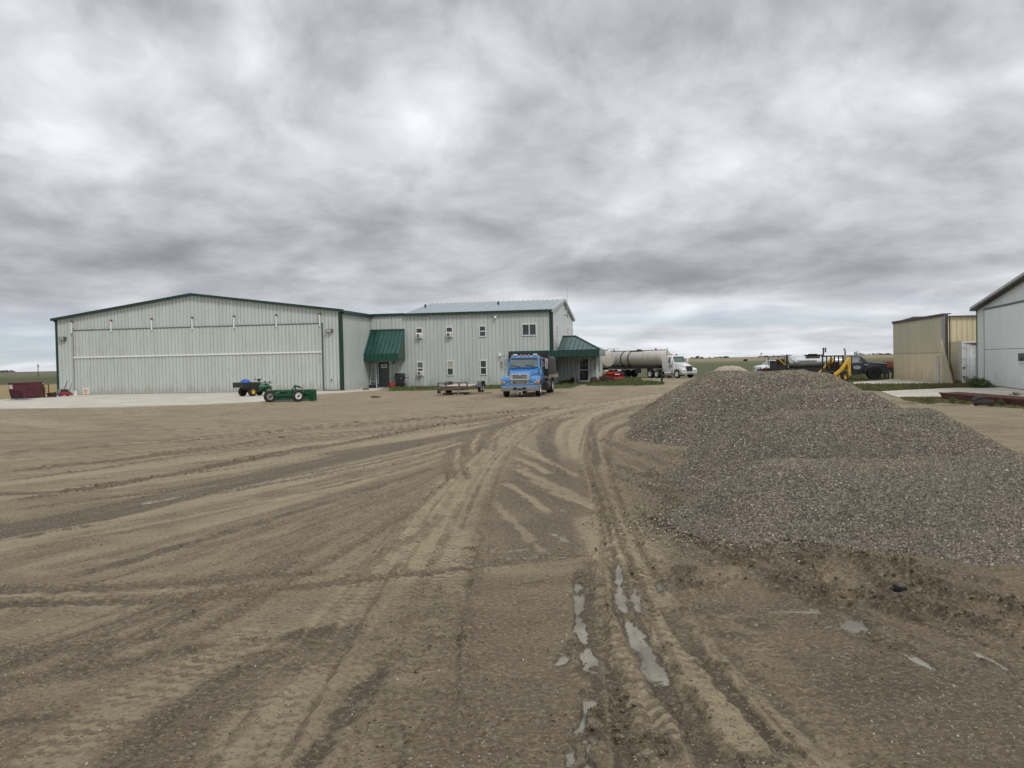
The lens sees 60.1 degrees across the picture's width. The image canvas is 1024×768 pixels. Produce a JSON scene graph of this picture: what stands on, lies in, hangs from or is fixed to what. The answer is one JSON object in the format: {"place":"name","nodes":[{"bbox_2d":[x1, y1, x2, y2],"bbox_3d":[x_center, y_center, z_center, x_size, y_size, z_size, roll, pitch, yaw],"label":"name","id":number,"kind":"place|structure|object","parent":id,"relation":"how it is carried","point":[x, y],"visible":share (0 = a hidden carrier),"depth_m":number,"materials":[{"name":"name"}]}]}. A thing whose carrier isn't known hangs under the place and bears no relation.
{"place":"outdoors","nodes":[
{"label":"outdoors","id":0,"kind":"place"},
{"bbox_2d":[0,354,1023,767],"bbox_3d":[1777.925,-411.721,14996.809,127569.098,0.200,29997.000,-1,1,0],"label":"ground","id":1,"kind":"structure","parent":0,"point":[330,458],"depth_m":7.25,"materials":[{"name":"brown soil"}]},
{"bbox_2d":[0,387,383,408],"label":"concrete apron","id":2,"kind":"object","parent":1,"relation":"on","point":[116,400],"visible":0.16,"depth_m":56.73,"materials":[{"name":"grey concrete"}]},
{"bbox_2d":[8,382,42,398],"bbox_3d":[-36.030,0.460,65.621,1.582,1.190,1.760,-1,1,10],"label":"dumpster","id":3,"kind":"object","parent":2,"relation":"on","point":[26,390],"visible":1,"depth_m":64.86,"materials":[{"name":"red paint"}]},
{"bbox_2d":[42,384,48,397],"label":"steel rack","id":4,"kind":"object","parent":2,"relation":"on","point":[43,394],"visible":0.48,"depth_m":66.79,"materials":[{"name":"metal"}]},
{"bbox_2d":[45,391,56,396],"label":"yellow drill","id":5,"kind":"object","parent":2,"relation":"on","point":[51,394],"visible":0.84,"depth_m":67.23,"materials":[{"name":"metal"}]},
{"bbox_2d":[58,380,72,395],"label":"lawn machine","id":6,"kind":"object","parent":2,"relation":"on","point":[64,392],"visible":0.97,"depth_m":69.03,"materials":[{"name":"metal"}]},
{"bbox_2d":[50,293,372,394],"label":"aircraft hangar","id":7,"kind":"structure","parent":2,"relation":"on","point":[192,343],"depth_m":71.11,"materials":[{"name":"metal"}]},
{"bbox_2d":[70,313,323,394],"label":"bifold door","id":8,"kind":"structure","parent":7,"relation":"in","point":[197,359],"depth_m":71.08,"materials":[{"name":"metal"}]},
{"bbox_2d":[233,375,272,395],"bbox_3d":[-17.756,0.111,60.875,1.260,1.400,2.585,0,2,34],"label":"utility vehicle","id":9,"kind":"object","parent":2,"relation":"on","point":[255,388],"visible":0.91,"depth_m":60.44,"materials":[{"name":"plastic"}]},
{"bbox_2d":[370,364,377,387],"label":"step ladder","id":10,"kind":"object","parent":2,"relation":"on","point":[376,377],"visible":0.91,"depth_m":75.41,"materials":[{"name":"silver metal"}]},
{"bbox_2d":[263,385,316,401],"bbox_3d":[-12.571,0.525,49.988,2.948,0.950,1.062,-1,1,4],"label":"box scraper","id":11,"kind":"object","parent":1,"relation":"on","point":[295,394],"visible":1,"depth_m":50.10,"materials":[{"name":"metal"}]},
{"bbox_2d":[395,373,408,386],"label":"barbecue","id":12,"kind":"object","parent":1,"relation":"on","point":[400,378],"visible":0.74,"depth_m":74.97,"materials":[{"name":"black metal"}]},
{"bbox_2d":[198,405,640,439],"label":"mud clods","id":13,"kind":"object","parent":1,"relation":"on","point":[437,423],"visible":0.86,"depth_m":29.88,"materials":[{"name":"brown soil"}]},
{"bbox_2d":[437,381,484,395],"bbox_3d":[-3.394,0.244,56.852,2.480,0.790,6.700,-1,1,8],"label":"flat trailer","id":14,"kind":"object","parent":1,"relation":"on","point":[448,386],"visible":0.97,"depth_m":54.91,"materials":[{"name":"metal"}]},
{"bbox_2d":[443,392,491,393],"bbox_3d":[-2.836,0.576,56.331,3.100,0.090,0.240,-1,1,-4],"label":"loose plank","id":15,"kind":"object","parent":1,"relation":"on","point":[468,393],"visible":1,"depth_m":56.23,"materials":[{"name":"brown wood"}]},
{"bbox_2d":[363,299,605,387],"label":"office building","id":16,"kind":"structure","parent":1,"relation":"on","point":[428,345],"depth_m":74.95,"materials":[{"name":"metal"}]},
{"bbox_2d":[378,361,390,387],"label":"side door","id":17,"kind":"structure","parent":16,"relation":"in","point":[384,380],"depth_m":75.91,"materials":[{"name":"black metal"}]},
{"bbox_2d":[416,328,422,338],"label":"window","id":18,"kind":"structure","parent":16,"relation":"in","point":[419,331],"depth_m":75.25,"materials":[{"name":"white paint"}]},
{"bbox_2d":[417,362,423,375],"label":"window","id":19,"kind":"structure","parent":16,"relation":"in","point":[420,365],"depth_m":75.36,"materials":[{"name":"white paint"}]},
{"bbox_2d":[446,327,452,337],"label":"window","id":20,"kind":"structure","parent":16,"relation":"in","point":[449,330],"depth_m":74.81,"materials":[{"name":"white paint"}]},
{"bbox_2d":[447,361,453,375],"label":"window","id":21,"kind":"structure","parent":16,"relation":"in","point":[450,364],"depth_m":74.95,"materials":[{"name":"white paint"}]},
{"bbox_2d":[479,326,485,336],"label":"window","id":22,"kind":"structure","parent":16,"relation":"in","point":[482,329],"depth_m":74.39,"materials":[{"name":"white glass"}]},
{"bbox_2d":[480,360,486,374],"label":"window","id":23,"kind":"structure","parent":16,"relation":"in","point":[483,363],"depth_m":74.46,"materials":[{"name":"glass"}]},
{"bbox_2d":[522,323,536,335],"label":"window","id":24,"kind":"structure","parent":16,"relation":"in","point":[527,329],"depth_m":73.72,"materials":[{"name":"white glass"}]},
{"bbox_2d":[555,359,558,372],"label":"window","id":25,"kind":"structure","parent":16,"relation":"in","point":[556,360],"depth_m":76.09,"materials":[{"name":"black glass"}]},
{"bbox_2d":[578,358,589,381],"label":"glass door","id":26,"kind":"structure","parent":16,"relation":"in","point":[583,363],"depth_m":77.07,"materials":[{"name":"white paint"}]},
{"bbox_2d":[389,382,580,390],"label":"grass","id":27,"kind":"structure","parent":1,"relation":"on","point":[495,386],"depth_m":69.27,"materials":[{"name":"green plant"}]},
{"bbox_2d":[0,410,1023,767],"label":"pebbles","id":28,"kind":"object","parent":1,"relation":"on","point":[562,686],"visible":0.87,"depth_m":5.30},
{"bbox_2d":[0,437,1023,767],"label":"mud crumbs","id":29,"kind":"object","parent":1,"relation":"on","point":[516,679],"visible":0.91,"depth_m":5.15,"materials":[{"name":"brown soil"}]},
{"bbox_2d":[8,442,1023,767],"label":"mud clods","id":30,"kind":"object","parent":1,"relation":"on","point":[710,716],"visible":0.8,"depth_m":7.02,"materials":[{"name":"brown soil"}]},
{"bbox_2d":[500,351,557,396],"bbox_3d":[1.129,-0.682,53.608,2.854,2.620,8.460,-1,1,10],"label":"flatbed truck","id":31,"kind":"object","parent":1,"relation":"on","point":[535,372],"visible":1,"depth_m":51.08,"materials":[{"name":"blue metal"}]},
{"bbox_2d":[557,380,570,383],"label":"green clump","id":32,"kind":"object","parent":1,"relation":"on","point":[565,381],"visible":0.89,"depth_m":75.70,"materials":[{"name":"green plant"}]},
{"bbox_2d":[599,375,611,381],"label":"bare bush","id":33,"kind":"object","parent":1,"relation":"on","point":[602,378],"visible":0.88,"depth_m":78.07,"materials":[{"name":"brown plant"}]},
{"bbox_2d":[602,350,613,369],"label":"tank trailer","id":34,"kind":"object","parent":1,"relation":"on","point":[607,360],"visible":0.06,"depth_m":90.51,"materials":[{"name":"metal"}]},
{"bbox_2d":[603,370,623,378],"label":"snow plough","id":35,"kind":"object","parent":1,"relation":"on","point":[615,375],"visible":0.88,"depth_m":87.39,"materials":[{"name":"metal"}]},
{"bbox_2d":[587,377,643,385],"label":"grass","id":36,"kind":"structure","parent":1,"relation":"on","point":[598,383],"depth_m":72.66,"materials":[{"name":"green plant"}]},
{"bbox_2d":[606,348,670,376],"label":"tank trailer","id":37,"kind":"object","parent":1,"relation":"on","point":[637,360],"visible":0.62,"depth_m":95.63,"materials":[{"name":"metal"}]},
{"bbox_2d":[647,348,696,377],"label":"tractor truck","id":38,"kind":"object","parent":1,"relation":"on","point":[677,366],"visible":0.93,"depth_m":89.79,"materials":[{"name":"white metal"}]},
{"bbox_2d":[714,366,746,370],"bbox_3d":[8.838,0.135,35.959,5.880,1.761,5.880,-1,1,0],"label":"gravel heap","id":39,"kind":"object","parent":1,"relation":"on","point":[728,368],"visible":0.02,"depth_m":35.59,"materials":[{"name":"beige gravel"}]},
{"bbox_2d":[625,369,863,445],"bbox_3d":[7.367,0.469,25.970,12.210,1.695,16.390,-1,1,0],"label":"gravel heap","id":40,"kind":"object","parent":1,"relation":"on","point":[701,406],"visible":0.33,"depth_m":21.68,"materials":[{"name":"grey gravel"}]},
{"bbox_2d":[753,359,788,370],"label":"parked car","id":41,"kind":"object","parent":1,"relation":"on","point":[763,365],"visible":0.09,"depth_m":99.46,"materials":[{"name":"white metal"}]},
{"bbox_2d":[679,388,901,457],"bbox_3d":[6.477,0.828,18.704,8.910,1.379,9.540,-1,1,0],"label":"gravel heap","id":42,"kind":"object","parent":1,"relation":"on","point":[795,399],"visible":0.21,"depth_m":17.85,"materials":[{"name":"grey gravel"}]},
{"bbox_2d":[583,421,1023,580],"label":"loose gravel","id":43,"kind":"structure","parent":1,"relation":"on","point":[782,542],"depth_m":9.81,"materials":[{"name":"grey gravel"}]},
{"bbox_2d":[757,348,889,379],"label":"tank truck","id":44,"kind":"object","parent":1,"relation":"on","point":[860,365],"visible":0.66,"depth_m":70.97,"materials":[{"name":"black metal"}]},
{"bbox_2d":[819,355,850,380],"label":"skid loader","id":45,"kind":"object","parent":1,"relation":"on","point":[842,371],"visible":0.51,"depth_m":66.31,"materials":[{"name":"metal"}]},
{"bbox_2d":[662,407,1016,492],"bbox_3d":[5.421,1.036,14.357,8.960,1.226,7.910,-1,1,0],"label":"gravel heap","id":46,"kind":"object","parent":1,"relation":"on","point":[871,433],"visible":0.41,"depth_m":13.36,"materials":[{"name":"grey gravel"}]},
{"bbox_2d":[667,453,1023,565],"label":"gravel heap","id":47,"kind":"object","parent":1,"relation":"on","point":[966,509],"visible":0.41,"depth_m":9.82,"materials":[{"name":"grey gravel"}]},
{"bbox_2d":[879,361,893,377],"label":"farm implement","id":48,"kind":"object","parent":1,"relation":"on","point":[890,366],"visible":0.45,"depth_m":73.64,"materials":[{"name":"metal"}]},
{"bbox_2d":[852,379,940,383],"bbox_3d":[27.373,-0.108,63.526,5.632,0.142,13.504,-1,2,18],"label":"concrete apron","id":49,"kind":"object","parent":1,"relation":"on","point":[891,381],"visible":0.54,"depth_m":62.81,"materials":[{"name":"grey concrete"}]},
{"bbox_2d":[893,584,906,591],"bbox_3d":[3.189,1.676,7.274,0.128,0.068,0.061,-2,2,-22],"label":"black rag","id":50,"kind":"object","parent":1,"relation":"on","point":[899,588],"visible":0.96,"depth_m":7.25,"materials":[{"name":"fabric"}]},
{"bbox_2d":[899,396,943,403],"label":"grass","id":51,"kind":"structure","parent":1,"relation":"on","point":[914,399],"depth_m":37.72,"materials":[{"name":"green plant"}]},
{"bbox_2d":[924,397,934,401],"bbox_3d":[16.948,0.639,35.942,0.575,0.233,0.600,-1,1,0],"label":"weed plant","id":52,"kind":"object","parent":1,"relation":"on","point":[927,399],"visible":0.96,"depth_m":35.84,"materials":[{"name":"green plant"}]},
{"bbox_2d":[892,313,975,382],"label":"steel shed","id":53,"kind":"structure","parent":1,"relation":"on","point":[917,348],"depth_m":63.83,"materials":[{"name":"beige metal"}]},
{"bbox_2d":[936,356,939,381],"bbox_3d":[28.629,-1.014,59.533,0.050,1.764,0.578,-1,1,7],"label":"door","id":54,"kind":"structure","parent":53,"relation":"in","point":[937,357],"depth_m":59.42,"materials":[{"name":"grey metal"}]},
{"bbox_2d":[941,339,959,383],"bbox_3d":[28.476,-1.477,57.511,1.100,2.904,0.420,-1,1,7],"label":"leaning sheet","id":55,"kind":"object","parent":1,"relation":"on","point":[946,375],"visible":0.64,"depth_m":57.46,"materials":[{"name":"beige metal"}]},
{"bbox_2d":[949,397,956,402],"bbox_3d":[17.282,0.612,34.700,0.339,0.331,0.324,-1,1,0],"label":"weed plant","id":56,"kind":"object","parent":1,"relation":"on","point":[953,400],"visible":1,"depth_m":34.64,"materials":[{"name":"green plant"}]},
{"bbox_2d":[882,387,1023,397],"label":"concrete apron","id":57,"kind":"object","parent":1,"relation":"on","point":[935,392],"visible":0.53,"depth_m":45.02,"materials":[{"name":"grey concrete"}]},
{"bbox_2d":[963,376,999,387],"bbox_3d":[26.074,-0.133,49.315,1.643,0.734,1.866,-2,2,-34],"label":"weed clump","id":58,"kind":"object","parent":57,"relation":"on","point":[976,382],"visible":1,"depth_m":49.15,"materials":[{"name":"green plant"}]},
{"bbox_2d":[948,341,975,382],"bbox_3d":[31.042,-1.541,60.901,2.400,2.750,6.059,-1,1,7],"label":"shipping container","id":59,"kind":"object","parent":1,"relation":"on","point":[963,358],"visible":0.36,"depth_m":58.08,"materials":[{"name":"metal"}]},
{"bbox_2d":[963,343,975,380],"bbox_3d":[30.123,-1.459,57.998,1.130,2.470,0.079,-1,1,7],"label":"door","id":60,"kind":"structure","parent":59,"relation":"in","point":[969,350],"depth_m":58.03,"materials":[{"name":"metal"}]},
{"bbox_2d":[971,396,985,401],"bbox_3d":[17.681,0.557,33.486,0.708,0.249,0.233,-2,2,-20],"label":"torn tyre","id":61,"kind":"object","parent":1,"relation":"on","point":[973,399],"visible":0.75,"depth_m":33.37,"materials":[{"name":"rubber"}]},
{"bbox_2d":[939,392,1023,406],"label":"steel trough","id":62,"kind":"object","parent":1,"relation":"on","point":[995,398],"visible":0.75,"depth_m":35.08,"materials":[{"name":"brown metal"}]},
{"bbox_2d":[974,399,993,405],"bbox_3d":[17.310,0.682,32.413,0.705,0.255,0.293,-1,1,8],"label":"torn tyre","id":63,"kind":"object","parent":1,"relation":"on","point":[983,402],"visible":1,"depth_m":32.32,"materials":[{"name":"rubber"}]},
{"bbox_2d":[969,272,1023,389],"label":"white hangar","id":64,"kind":"structure","parent":1,"relation":"on","point":[1000,336],"depth_m":49.12,"materials":[{"name":"metal"}]},
{"bbox_2d":[983,300,1023,388],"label":"hangar door","id":65,"kind":"structure","parent":64,"relation":"in","point":[1004,323],"depth_m":48.75,"materials":[{"name":"white metal"}]},
{"bbox_2d":[1017,353,1023,362],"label":"window","id":66,"kind":"structure","parent":64,"relation":"in","point":[1020,355],"depth_m":45.44,"materials":[{"name":"white glass"}]},
{"bbox_2d":[997,398,1006,404],"bbox_3d":[18.160,0.656,32.810,0.414,0.302,0.285,0,2,36],"label":"weed plant","id":67,"kind":"object","parent":1,"relation":"on","point":[1000,400],"visible":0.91,"depth_m":32.82,"materials":[{"name":"green plant"}]},
{"bbox_2d":[0,0,1023,371],"label":"sky","id":68,"kind":"structure","parent":0,"point":[692,178],"materials":[{"name":"grey"}]},
{"bbox_2d":[634,379,664,385],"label":"grass","id":69,"kind":"structure","parent":0,"point":[648,382],"depth_m":69.59,"materials":[{"name":"green plant"}]},
{"bbox_2d":[847,373,893,381],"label":"grass","id":70,"kind":"structure","parent":0,"point":[860,377],"depth_m":72.31,"materials":[{"name":"green plant"}]},
{"bbox_2d":[853,382,970,390],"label":"grass","id":71,"kind":"structure","parent":0,"point":[937,384],"depth_m":52.44,"materials":[{"name":"green plant"}]},
{"bbox_2d":[941,399,1023,408],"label":"grass","id":72,"kind":"structure","parent":0,"point":[958,401],"depth_m":33.00,"materials":[{"name":"plant"}]}
]}

